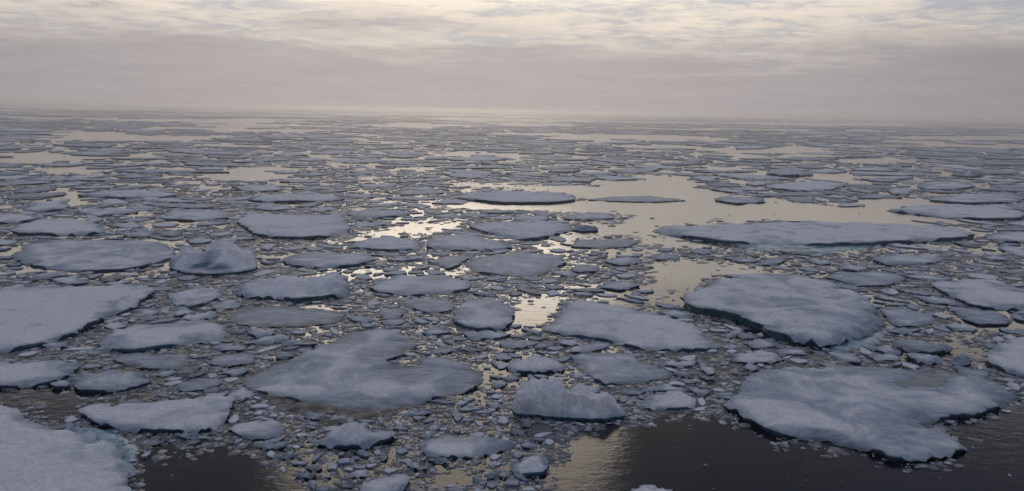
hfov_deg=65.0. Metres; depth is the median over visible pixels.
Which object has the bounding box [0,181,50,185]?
ice floe
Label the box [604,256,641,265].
ice floe
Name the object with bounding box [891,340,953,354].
ice floe
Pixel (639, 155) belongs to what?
ice floe
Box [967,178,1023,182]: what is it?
ice floe
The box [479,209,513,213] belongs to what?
ice floe
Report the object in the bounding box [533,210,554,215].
ice floe
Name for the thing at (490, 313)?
ice floe
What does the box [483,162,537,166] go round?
ice floe
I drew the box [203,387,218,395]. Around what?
ice floe
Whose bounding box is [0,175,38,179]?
ice floe
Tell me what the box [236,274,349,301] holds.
ice floe
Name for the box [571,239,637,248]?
ice floe
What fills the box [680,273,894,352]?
ice floe
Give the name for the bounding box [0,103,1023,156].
distant pack ice
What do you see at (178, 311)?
ice floe
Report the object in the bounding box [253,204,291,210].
ice floe
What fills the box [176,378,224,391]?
ice floe
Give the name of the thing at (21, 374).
ice floe
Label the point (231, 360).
ice floe
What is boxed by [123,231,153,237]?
ice floe
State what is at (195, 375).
ice floe
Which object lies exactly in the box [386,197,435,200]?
ice floe
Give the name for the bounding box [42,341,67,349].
ice floe
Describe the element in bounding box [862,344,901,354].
ice floe
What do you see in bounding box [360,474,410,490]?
ice floe
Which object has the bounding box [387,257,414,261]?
ice floe
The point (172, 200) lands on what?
ice floe
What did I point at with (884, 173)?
ice floe
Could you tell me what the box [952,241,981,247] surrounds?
ice floe
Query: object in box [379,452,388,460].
ice floe
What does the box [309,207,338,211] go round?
ice floe
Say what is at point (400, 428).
ice floe
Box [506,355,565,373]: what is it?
ice floe
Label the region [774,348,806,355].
ice floe
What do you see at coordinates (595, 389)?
ice floe
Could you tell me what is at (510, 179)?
ice floe
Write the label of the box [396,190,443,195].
ice floe
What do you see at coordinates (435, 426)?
ice floe
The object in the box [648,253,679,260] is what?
ice floe
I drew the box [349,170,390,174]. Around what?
ice floe
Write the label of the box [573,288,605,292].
ice floe
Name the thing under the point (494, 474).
ice floe
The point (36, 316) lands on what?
ice floe
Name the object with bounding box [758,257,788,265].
ice floe
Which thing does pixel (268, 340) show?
ice floe
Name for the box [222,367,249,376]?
ice floe
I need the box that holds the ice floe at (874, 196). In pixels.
[858,194,902,198]
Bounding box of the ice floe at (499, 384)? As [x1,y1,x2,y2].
[491,380,507,388]
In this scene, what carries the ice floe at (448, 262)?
on the sea
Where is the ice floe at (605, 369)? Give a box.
[569,353,671,385]
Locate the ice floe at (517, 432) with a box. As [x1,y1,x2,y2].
[509,429,524,434]
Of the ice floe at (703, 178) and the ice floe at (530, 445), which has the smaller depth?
the ice floe at (530, 445)
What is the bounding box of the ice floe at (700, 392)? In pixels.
[686,387,709,396]
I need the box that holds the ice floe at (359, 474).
[345,470,370,477]
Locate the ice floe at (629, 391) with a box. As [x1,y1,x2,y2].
[620,388,642,394]
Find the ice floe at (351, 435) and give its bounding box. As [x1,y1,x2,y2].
[309,422,396,448]
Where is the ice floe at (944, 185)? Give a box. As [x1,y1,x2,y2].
[916,181,975,189]
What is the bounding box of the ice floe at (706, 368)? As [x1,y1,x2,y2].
[696,362,715,374]
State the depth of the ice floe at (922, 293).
73.91 m
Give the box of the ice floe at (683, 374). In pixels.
[673,371,694,377]
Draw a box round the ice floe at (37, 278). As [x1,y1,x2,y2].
[21,274,63,280]
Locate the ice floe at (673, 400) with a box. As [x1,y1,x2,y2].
[638,390,695,410]
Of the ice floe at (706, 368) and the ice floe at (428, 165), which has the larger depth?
the ice floe at (428, 165)
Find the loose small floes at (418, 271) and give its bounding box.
[0,139,1023,490]
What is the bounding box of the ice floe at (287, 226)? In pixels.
[236,213,350,238]
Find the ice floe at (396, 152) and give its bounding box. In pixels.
[376,150,428,154]
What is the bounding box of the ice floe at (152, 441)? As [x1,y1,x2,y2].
[138,436,162,446]
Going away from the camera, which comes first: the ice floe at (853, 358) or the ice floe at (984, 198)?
the ice floe at (853, 358)
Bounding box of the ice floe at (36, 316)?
[0,283,154,351]
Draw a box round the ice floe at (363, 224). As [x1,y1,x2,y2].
[350,222,390,226]
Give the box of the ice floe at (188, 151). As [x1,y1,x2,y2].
[166,149,246,154]
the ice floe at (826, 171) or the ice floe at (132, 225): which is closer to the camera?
the ice floe at (132, 225)
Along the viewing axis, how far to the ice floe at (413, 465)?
36.21 m
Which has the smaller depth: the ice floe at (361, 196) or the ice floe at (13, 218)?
the ice floe at (13, 218)
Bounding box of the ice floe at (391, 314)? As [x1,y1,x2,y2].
[377,309,403,319]
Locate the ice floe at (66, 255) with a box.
[11,239,175,271]
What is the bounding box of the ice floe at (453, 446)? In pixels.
[417,435,513,458]
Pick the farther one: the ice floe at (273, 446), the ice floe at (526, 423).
the ice floe at (526, 423)
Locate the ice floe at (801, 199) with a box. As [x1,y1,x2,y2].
[787,197,813,202]
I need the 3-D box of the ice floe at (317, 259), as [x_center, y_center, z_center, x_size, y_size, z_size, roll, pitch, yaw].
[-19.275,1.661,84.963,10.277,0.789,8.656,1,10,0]
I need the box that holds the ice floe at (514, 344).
[499,339,538,348]
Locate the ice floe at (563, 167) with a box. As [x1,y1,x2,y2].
[535,165,583,168]
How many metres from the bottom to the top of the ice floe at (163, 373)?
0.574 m
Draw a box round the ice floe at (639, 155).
[617,154,673,156]
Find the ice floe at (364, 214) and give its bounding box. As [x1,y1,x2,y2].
[346,209,409,218]
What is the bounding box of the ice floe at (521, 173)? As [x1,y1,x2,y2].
[506,171,550,176]
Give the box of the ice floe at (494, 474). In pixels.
[487,469,501,479]
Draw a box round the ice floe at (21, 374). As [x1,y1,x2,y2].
[0,360,80,388]
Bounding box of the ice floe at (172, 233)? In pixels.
[157,230,182,236]
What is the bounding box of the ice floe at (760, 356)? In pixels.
[730,350,783,363]
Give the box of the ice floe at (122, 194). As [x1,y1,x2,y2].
[77,190,177,198]
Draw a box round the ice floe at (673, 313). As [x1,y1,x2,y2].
[658,309,694,318]
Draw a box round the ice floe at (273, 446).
[262,441,286,450]
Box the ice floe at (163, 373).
[156,370,175,376]
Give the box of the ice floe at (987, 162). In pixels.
[944,160,1023,164]
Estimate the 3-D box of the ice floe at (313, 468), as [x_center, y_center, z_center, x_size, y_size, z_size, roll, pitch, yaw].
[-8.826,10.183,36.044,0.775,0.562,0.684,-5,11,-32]
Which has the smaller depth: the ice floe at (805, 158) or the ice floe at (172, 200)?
the ice floe at (172, 200)
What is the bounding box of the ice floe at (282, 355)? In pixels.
[275,352,295,359]
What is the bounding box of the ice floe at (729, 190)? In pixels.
[709,188,744,193]
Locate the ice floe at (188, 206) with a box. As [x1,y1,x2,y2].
[148,203,212,208]
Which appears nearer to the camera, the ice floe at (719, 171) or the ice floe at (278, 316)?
the ice floe at (278, 316)
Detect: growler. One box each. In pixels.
[169,238,257,275]
[511,376,626,421]
[572,224,597,231]
[951,354,970,366]
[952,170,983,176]
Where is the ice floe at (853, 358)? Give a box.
[827,351,861,363]
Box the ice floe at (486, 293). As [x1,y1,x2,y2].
[473,290,495,295]
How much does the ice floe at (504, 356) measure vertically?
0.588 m
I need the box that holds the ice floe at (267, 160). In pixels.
[231,158,290,162]
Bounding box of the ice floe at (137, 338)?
[97,320,228,351]
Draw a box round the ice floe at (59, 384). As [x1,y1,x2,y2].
[50,380,70,388]
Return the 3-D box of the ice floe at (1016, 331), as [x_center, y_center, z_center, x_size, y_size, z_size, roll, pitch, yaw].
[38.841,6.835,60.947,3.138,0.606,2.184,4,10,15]
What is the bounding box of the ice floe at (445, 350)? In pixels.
[431,347,454,353]
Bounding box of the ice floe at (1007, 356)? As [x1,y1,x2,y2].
[986,337,1023,374]
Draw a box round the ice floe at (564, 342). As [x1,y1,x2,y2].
[557,338,578,345]
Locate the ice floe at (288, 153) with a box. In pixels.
[274,150,307,156]
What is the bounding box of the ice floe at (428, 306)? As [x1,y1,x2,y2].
[397,299,454,313]
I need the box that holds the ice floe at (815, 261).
[809,258,830,264]
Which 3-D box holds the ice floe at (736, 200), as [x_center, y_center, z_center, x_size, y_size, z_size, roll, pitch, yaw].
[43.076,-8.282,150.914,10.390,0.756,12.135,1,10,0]
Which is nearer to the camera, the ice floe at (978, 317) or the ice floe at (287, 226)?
the ice floe at (978, 317)
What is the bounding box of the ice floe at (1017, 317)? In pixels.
[1011,313,1023,321]
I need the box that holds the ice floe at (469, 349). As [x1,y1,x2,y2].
[456,346,486,352]
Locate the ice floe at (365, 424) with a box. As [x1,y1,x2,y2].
[361,422,368,427]
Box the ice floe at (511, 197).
[457,191,575,203]
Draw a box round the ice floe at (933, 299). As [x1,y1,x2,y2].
[914,295,967,306]
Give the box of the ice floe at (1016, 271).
[991,269,1023,273]
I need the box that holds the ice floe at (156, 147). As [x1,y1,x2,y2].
[100,146,205,148]
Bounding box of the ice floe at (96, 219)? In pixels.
[85,214,103,222]
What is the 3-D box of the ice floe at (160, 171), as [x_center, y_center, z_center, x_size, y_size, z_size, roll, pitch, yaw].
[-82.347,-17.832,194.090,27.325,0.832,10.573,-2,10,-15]
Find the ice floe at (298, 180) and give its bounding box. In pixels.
[279,179,318,182]
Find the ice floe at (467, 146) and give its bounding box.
[426,145,501,147]
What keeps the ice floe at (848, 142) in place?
on the sea
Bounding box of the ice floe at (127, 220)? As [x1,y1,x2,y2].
[117,218,152,222]
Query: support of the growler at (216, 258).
on the sea
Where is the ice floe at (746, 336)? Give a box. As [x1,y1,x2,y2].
[737,333,755,339]
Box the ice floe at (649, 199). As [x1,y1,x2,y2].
[588,196,684,202]
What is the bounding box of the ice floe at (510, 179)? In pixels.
[495,178,527,180]
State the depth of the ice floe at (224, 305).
64.71 m
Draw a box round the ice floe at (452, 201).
[432,200,467,203]
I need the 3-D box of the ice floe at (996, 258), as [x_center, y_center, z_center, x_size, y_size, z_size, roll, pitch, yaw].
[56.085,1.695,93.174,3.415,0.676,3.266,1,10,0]
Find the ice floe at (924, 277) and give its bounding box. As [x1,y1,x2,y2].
[902,275,952,280]
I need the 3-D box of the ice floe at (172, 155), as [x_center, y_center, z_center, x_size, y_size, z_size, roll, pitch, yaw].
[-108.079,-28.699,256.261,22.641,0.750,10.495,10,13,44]
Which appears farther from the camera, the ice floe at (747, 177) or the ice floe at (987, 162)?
the ice floe at (987, 162)
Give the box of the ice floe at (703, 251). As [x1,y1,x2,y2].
[689,248,718,254]
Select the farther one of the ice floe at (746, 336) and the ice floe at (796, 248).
the ice floe at (796, 248)
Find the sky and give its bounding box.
[0,0,1023,119]
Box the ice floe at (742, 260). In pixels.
[723,256,760,262]
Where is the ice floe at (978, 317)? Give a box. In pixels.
[946,306,1013,325]
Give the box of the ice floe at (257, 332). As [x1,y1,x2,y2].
[247,328,274,337]
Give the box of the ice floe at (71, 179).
[28,178,148,180]
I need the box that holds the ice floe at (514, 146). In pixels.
[500,145,533,148]
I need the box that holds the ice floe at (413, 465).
[406,462,428,470]
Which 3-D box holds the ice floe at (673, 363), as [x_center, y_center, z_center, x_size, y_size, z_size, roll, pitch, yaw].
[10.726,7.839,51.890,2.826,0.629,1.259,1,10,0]
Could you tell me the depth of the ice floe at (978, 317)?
65.30 m
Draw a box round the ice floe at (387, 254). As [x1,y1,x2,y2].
[370,253,403,255]
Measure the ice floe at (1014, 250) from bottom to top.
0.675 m
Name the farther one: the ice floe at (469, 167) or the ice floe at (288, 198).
the ice floe at (469, 167)
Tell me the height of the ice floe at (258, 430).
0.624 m
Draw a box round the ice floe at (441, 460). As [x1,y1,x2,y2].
[427,457,448,463]
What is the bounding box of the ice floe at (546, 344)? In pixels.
[534,339,558,349]
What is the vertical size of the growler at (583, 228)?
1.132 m
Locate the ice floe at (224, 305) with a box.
[211,301,241,309]
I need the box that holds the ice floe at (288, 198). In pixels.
[248,193,343,202]
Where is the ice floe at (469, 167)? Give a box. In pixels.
[435,165,511,168]
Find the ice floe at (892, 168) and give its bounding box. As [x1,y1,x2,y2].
[863,166,931,170]
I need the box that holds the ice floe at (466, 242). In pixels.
[426,233,514,250]
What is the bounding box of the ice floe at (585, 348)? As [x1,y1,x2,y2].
[569,342,609,353]
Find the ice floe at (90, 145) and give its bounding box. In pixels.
[52,144,116,146]
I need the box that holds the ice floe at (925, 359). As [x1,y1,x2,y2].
[905,353,942,364]
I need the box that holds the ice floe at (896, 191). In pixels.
[886,187,913,194]
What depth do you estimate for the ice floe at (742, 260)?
89.16 m
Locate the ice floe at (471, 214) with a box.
[461,212,490,217]
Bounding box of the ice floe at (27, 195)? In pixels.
[6,192,66,198]
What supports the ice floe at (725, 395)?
on the sea
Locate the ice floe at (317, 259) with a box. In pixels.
[280,251,379,268]
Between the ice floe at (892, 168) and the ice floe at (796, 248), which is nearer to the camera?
the ice floe at (796, 248)
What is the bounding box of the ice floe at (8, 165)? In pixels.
[0,162,27,167]
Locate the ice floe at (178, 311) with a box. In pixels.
[166,306,195,316]
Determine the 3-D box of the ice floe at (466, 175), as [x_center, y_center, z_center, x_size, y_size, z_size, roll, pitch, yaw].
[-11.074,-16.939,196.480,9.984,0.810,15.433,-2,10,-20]
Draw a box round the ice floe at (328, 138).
[304,137,357,140]
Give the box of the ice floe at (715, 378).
[698,374,720,381]
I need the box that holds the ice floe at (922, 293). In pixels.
[895,289,943,295]
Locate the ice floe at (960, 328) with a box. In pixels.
[941,323,976,332]
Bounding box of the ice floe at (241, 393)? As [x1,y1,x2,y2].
[228,385,255,401]
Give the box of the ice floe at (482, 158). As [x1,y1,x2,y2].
[446,156,505,160]
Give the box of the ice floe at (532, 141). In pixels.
[498,141,568,142]
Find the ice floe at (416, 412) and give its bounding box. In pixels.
[402,409,431,415]
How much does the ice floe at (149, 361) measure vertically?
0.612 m
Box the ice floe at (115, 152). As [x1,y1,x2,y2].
[61,151,147,153]
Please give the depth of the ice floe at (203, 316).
61.15 m
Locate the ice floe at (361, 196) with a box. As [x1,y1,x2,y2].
[337,194,382,198]
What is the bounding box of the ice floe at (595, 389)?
[573,383,599,393]
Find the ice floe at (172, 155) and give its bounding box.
[153,153,194,156]
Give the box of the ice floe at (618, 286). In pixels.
[596,281,639,290]
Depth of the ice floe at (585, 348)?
54.87 m
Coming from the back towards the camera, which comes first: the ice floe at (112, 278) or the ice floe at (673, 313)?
the ice floe at (112, 278)
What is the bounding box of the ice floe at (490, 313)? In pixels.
[452,297,514,330]
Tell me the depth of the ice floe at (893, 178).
210.71 m
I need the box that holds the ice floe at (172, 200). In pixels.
[140,198,212,202]
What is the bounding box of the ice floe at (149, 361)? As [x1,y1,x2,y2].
[112,353,189,369]
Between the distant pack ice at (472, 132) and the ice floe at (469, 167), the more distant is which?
the distant pack ice at (472, 132)
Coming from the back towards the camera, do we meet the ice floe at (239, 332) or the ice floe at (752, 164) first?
the ice floe at (752, 164)
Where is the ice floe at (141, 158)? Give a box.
[111,157,179,159]
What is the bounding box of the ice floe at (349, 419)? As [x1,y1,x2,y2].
[338,417,354,423]
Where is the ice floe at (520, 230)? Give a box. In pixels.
[469,220,572,240]
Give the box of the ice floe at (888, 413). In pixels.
[721,365,1017,462]
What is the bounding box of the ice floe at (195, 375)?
[187,370,208,377]
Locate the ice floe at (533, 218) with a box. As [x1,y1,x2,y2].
[514,215,549,220]
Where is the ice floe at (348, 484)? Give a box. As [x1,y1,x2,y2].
[337,480,354,488]
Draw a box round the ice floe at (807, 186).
[765,181,847,191]
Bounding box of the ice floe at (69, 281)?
[50,277,88,284]
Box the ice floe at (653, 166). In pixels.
[632,164,673,168]
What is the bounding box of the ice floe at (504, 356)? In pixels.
[494,353,511,360]
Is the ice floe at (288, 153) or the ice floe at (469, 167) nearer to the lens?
the ice floe at (469, 167)
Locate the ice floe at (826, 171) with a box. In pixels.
[806,170,846,172]
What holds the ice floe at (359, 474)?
on the sea
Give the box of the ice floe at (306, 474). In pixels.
[294,470,316,479]
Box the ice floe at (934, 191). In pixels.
[914,189,959,192]
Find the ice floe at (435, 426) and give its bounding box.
[429,422,441,430]
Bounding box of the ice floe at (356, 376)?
[239,328,483,425]
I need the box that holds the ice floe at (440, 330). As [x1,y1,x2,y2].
[421,326,451,335]
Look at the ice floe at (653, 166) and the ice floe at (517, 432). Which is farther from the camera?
the ice floe at (653, 166)
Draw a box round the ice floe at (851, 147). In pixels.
[803,145,885,148]
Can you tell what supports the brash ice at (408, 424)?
on the sea
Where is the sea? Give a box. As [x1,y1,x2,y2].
[0,102,1023,490]
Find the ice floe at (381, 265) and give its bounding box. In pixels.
[364,263,389,266]
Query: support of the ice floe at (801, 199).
on the sea
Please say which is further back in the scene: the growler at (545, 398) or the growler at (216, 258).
the growler at (216, 258)
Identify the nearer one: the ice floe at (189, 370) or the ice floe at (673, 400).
the ice floe at (673, 400)
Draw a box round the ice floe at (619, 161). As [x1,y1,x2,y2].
[587,158,642,164]
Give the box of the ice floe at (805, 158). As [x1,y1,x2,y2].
[777,157,837,160]
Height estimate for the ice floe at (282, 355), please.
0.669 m
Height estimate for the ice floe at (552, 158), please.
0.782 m
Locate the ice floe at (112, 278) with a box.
[99,274,125,282]
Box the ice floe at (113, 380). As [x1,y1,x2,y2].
[69,369,149,392]
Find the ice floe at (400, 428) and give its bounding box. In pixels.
[383,424,407,431]
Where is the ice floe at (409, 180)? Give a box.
[396,177,462,182]
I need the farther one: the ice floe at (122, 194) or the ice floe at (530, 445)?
the ice floe at (122, 194)
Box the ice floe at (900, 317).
[879,307,933,327]
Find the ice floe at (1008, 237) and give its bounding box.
[983,231,1023,242]
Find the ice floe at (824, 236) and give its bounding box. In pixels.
[652,221,974,252]
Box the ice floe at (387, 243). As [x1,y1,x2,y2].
[347,235,423,250]
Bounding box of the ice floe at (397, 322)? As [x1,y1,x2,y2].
[381,319,406,325]
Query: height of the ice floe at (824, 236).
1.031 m
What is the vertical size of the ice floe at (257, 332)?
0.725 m
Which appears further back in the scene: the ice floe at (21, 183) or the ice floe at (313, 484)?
the ice floe at (21, 183)
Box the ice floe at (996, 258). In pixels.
[981,255,1013,261]
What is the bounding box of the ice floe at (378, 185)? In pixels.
[359,183,397,187]
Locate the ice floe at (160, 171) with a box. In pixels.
[110,169,228,172]
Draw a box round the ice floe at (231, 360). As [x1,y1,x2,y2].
[206,353,255,366]
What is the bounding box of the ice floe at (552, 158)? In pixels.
[519,156,587,160]
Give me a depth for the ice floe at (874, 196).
162.21 m
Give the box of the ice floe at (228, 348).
[211,344,246,351]
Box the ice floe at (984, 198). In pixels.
[929,193,1023,203]
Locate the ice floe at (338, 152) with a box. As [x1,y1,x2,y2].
[311,150,356,153]
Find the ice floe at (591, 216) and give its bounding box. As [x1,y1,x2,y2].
[564,212,614,219]
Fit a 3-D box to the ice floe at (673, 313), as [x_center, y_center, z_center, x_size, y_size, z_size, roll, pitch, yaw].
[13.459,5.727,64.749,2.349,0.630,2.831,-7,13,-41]
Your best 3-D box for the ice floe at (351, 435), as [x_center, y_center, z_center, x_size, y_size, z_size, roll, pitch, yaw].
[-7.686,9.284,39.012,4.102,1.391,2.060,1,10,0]
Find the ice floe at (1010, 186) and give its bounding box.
[990,184,1023,187]
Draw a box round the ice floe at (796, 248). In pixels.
[783,245,805,249]
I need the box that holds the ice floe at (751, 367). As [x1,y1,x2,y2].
[742,361,757,371]
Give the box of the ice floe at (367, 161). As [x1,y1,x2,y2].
[342,159,386,162]
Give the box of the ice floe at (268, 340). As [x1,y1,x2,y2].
[246,334,291,344]
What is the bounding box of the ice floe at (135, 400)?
[118,398,143,403]
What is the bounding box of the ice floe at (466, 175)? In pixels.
[440,173,487,178]
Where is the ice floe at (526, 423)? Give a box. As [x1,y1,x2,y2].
[520,417,531,428]
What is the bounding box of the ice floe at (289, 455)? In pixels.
[277,451,294,459]
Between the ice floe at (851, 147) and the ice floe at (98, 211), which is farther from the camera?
the ice floe at (851, 147)
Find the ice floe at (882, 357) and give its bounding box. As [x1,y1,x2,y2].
[868,354,899,361]
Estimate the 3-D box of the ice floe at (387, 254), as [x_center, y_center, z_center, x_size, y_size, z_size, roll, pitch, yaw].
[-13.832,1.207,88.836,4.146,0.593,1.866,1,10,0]
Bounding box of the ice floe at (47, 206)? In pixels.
[22,201,69,211]
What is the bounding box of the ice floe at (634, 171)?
[611,168,661,173]
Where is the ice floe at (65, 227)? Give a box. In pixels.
[10,218,104,235]
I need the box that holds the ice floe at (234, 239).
[217,237,255,241]
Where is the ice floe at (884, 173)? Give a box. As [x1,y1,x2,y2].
[849,171,940,175]
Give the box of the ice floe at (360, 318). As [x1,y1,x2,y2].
[346,315,372,322]
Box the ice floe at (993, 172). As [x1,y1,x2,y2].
[975,169,1020,174]
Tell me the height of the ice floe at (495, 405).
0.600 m
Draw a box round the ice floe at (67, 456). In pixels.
[0,405,139,490]
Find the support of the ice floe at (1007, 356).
on the sea
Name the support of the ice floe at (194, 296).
on the sea
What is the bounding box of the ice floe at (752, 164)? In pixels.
[710,163,788,165]
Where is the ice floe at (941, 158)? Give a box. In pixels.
[901,155,984,159]
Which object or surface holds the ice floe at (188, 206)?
on the sea
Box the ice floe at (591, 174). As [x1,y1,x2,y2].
[573,172,617,175]
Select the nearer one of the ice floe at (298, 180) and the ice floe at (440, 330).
the ice floe at (440, 330)
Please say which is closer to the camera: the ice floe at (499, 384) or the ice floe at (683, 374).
the ice floe at (499, 384)
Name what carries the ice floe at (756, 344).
on the sea
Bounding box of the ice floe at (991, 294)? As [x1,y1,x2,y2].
[931,279,1023,310]
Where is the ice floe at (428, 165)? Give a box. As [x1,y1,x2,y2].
[375,164,454,166]
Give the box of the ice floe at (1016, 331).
[998,327,1023,335]
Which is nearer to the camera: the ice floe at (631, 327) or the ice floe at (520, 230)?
the ice floe at (631, 327)
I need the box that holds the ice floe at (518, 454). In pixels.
[514,451,523,458]
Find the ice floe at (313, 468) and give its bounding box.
[305,464,321,471]
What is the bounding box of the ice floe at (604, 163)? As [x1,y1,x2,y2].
[583,162,626,165]
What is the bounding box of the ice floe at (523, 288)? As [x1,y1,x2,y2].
[515,284,541,294]
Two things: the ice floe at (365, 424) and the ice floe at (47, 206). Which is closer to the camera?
the ice floe at (365, 424)
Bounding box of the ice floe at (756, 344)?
[743,338,774,349]
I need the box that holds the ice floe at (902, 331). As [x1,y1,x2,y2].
[887,327,921,334]
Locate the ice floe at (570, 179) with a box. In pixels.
[546,176,597,182]
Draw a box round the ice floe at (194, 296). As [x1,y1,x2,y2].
[168,286,221,307]
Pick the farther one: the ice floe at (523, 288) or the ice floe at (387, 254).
the ice floe at (387, 254)
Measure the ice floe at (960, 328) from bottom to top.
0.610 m
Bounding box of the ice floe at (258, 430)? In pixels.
[228,420,285,440]
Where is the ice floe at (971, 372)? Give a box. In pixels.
[956,366,988,379]
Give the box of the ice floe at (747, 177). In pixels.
[712,173,795,179]
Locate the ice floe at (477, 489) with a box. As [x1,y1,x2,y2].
[473,487,485,490]
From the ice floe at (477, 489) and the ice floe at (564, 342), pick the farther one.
the ice floe at (564, 342)
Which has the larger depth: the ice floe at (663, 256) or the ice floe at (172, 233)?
the ice floe at (172, 233)
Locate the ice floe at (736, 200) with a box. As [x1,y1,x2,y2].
[715,196,765,203]
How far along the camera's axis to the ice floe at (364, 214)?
121.29 m
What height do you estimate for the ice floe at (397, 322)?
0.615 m
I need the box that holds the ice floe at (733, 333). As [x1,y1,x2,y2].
[724,329,744,338]
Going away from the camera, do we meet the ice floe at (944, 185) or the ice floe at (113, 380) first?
the ice floe at (113, 380)
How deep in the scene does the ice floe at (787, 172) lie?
218.07 m
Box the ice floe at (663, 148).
[619,147,693,149]
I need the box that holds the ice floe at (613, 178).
[597,176,645,180]
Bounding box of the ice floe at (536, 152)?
[518,151,553,153]
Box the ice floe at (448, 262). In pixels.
[428,254,475,269]
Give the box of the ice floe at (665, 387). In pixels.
[641,384,684,392]
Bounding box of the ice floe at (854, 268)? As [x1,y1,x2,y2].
[837,265,865,271]
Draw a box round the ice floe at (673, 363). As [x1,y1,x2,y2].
[657,360,697,366]
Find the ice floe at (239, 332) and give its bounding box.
[226,328,250,334]
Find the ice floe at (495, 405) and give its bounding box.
[485,402,499,408]
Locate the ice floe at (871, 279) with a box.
[822,271,906,286]
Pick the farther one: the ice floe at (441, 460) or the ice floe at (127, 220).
the ice floe at (127, 220)
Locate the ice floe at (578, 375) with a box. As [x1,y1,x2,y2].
[569,372,587,378]
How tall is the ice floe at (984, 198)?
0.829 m
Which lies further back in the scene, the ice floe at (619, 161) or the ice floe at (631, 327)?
the ice floe at (619, 161)
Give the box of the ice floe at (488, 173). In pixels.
[446,169,502,175]
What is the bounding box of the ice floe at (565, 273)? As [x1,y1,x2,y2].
[550,269,575,276]
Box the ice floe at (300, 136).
[261,135,363,137]
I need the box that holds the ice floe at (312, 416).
[303,411,324,420]
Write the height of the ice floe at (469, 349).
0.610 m
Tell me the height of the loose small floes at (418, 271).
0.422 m
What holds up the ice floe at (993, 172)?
on the sea
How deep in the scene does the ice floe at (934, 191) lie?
175.97 m
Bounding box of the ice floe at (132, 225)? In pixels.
[111,222,144,228]
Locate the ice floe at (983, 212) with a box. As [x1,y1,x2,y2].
[887,204,1023,219]
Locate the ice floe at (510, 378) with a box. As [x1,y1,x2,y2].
[502,375,519,381]
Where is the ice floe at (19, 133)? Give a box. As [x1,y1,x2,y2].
[0,132,51,134]
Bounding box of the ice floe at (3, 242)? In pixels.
[0,238,16,245]
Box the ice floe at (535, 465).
[510,454,548,476]
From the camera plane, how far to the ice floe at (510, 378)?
48.30 m
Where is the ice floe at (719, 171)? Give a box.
[693,170,756,172]
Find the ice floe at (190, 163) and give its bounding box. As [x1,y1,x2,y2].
[181,161,261,166]
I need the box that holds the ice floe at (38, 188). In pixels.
[14,185,56,192]
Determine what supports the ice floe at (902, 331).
on the sea
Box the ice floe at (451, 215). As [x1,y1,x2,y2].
[433,213,465,217]
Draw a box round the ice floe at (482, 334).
[463,330,509,339]
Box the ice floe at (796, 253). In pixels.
[776,250,810,255]
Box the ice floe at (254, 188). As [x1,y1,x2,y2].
[232,185,284,191]
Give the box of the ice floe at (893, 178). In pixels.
[853,176,913,179]
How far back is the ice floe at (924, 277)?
80.80 m
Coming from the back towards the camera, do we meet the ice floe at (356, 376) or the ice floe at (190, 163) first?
the ice floe at (190, 163)
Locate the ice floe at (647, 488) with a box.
[631,485,671,490]
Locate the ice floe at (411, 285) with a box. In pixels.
[368,274,470,295]
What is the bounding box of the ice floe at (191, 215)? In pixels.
[158,209,234,220]
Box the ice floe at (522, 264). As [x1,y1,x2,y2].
[464,252,566,276]
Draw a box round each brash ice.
[0,106,1023,189]
[0,170,1023,490]
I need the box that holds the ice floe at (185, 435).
[180,431,214,441]
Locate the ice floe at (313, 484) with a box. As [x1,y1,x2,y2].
[309,480,317,489]
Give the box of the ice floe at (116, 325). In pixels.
[104,322,127,329]
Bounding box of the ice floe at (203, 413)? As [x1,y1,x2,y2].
[77,395,235,432]
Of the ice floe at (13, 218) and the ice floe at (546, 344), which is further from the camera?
the ice floe at (13, 218)
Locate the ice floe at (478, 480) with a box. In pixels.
[472,475,485,484]
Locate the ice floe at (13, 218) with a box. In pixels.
[0,213,38,223]
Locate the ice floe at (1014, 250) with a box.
[998,243,1023,257]
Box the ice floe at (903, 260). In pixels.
[870,254,945,265]
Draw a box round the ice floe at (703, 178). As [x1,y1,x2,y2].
[690,175,719,181]
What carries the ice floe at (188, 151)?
on the sea
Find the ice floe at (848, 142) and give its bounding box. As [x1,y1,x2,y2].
[806,140,871,143]
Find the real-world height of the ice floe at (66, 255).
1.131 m
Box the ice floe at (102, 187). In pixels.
[70,185,116,188]
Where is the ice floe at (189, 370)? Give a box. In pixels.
[176,364,200,374]
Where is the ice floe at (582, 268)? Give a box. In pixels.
[570,264,599,272]
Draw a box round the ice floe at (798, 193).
[754,191,829,196]
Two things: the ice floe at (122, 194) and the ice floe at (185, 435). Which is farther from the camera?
the ice floe at (122, 194)
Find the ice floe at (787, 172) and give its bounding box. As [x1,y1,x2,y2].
[766,169,812,176]
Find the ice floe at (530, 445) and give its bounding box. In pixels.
[520,441,537,448]
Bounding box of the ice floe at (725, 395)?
[714,391,733,399]
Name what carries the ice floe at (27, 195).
on the sea
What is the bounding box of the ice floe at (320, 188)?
[291,186,331,189]
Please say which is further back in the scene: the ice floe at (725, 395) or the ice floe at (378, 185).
the ice floe at (378, 185)
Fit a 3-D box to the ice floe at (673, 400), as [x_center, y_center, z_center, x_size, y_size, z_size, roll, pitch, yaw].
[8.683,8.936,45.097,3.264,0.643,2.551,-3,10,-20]
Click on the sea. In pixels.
(662, 454)
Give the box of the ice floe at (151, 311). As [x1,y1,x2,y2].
[138,308,158,315]
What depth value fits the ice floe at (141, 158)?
234.38 m
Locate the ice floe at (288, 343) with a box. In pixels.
[279,339,318,346]
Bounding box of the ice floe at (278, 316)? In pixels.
[226,306,345,326]
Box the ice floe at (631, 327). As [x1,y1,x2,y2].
[541,299,720,351]
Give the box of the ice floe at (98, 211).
[73,207,138,216]
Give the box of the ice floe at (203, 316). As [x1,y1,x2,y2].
[182,312,216,320]
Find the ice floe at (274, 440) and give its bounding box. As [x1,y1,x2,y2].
[260,436,283,448]

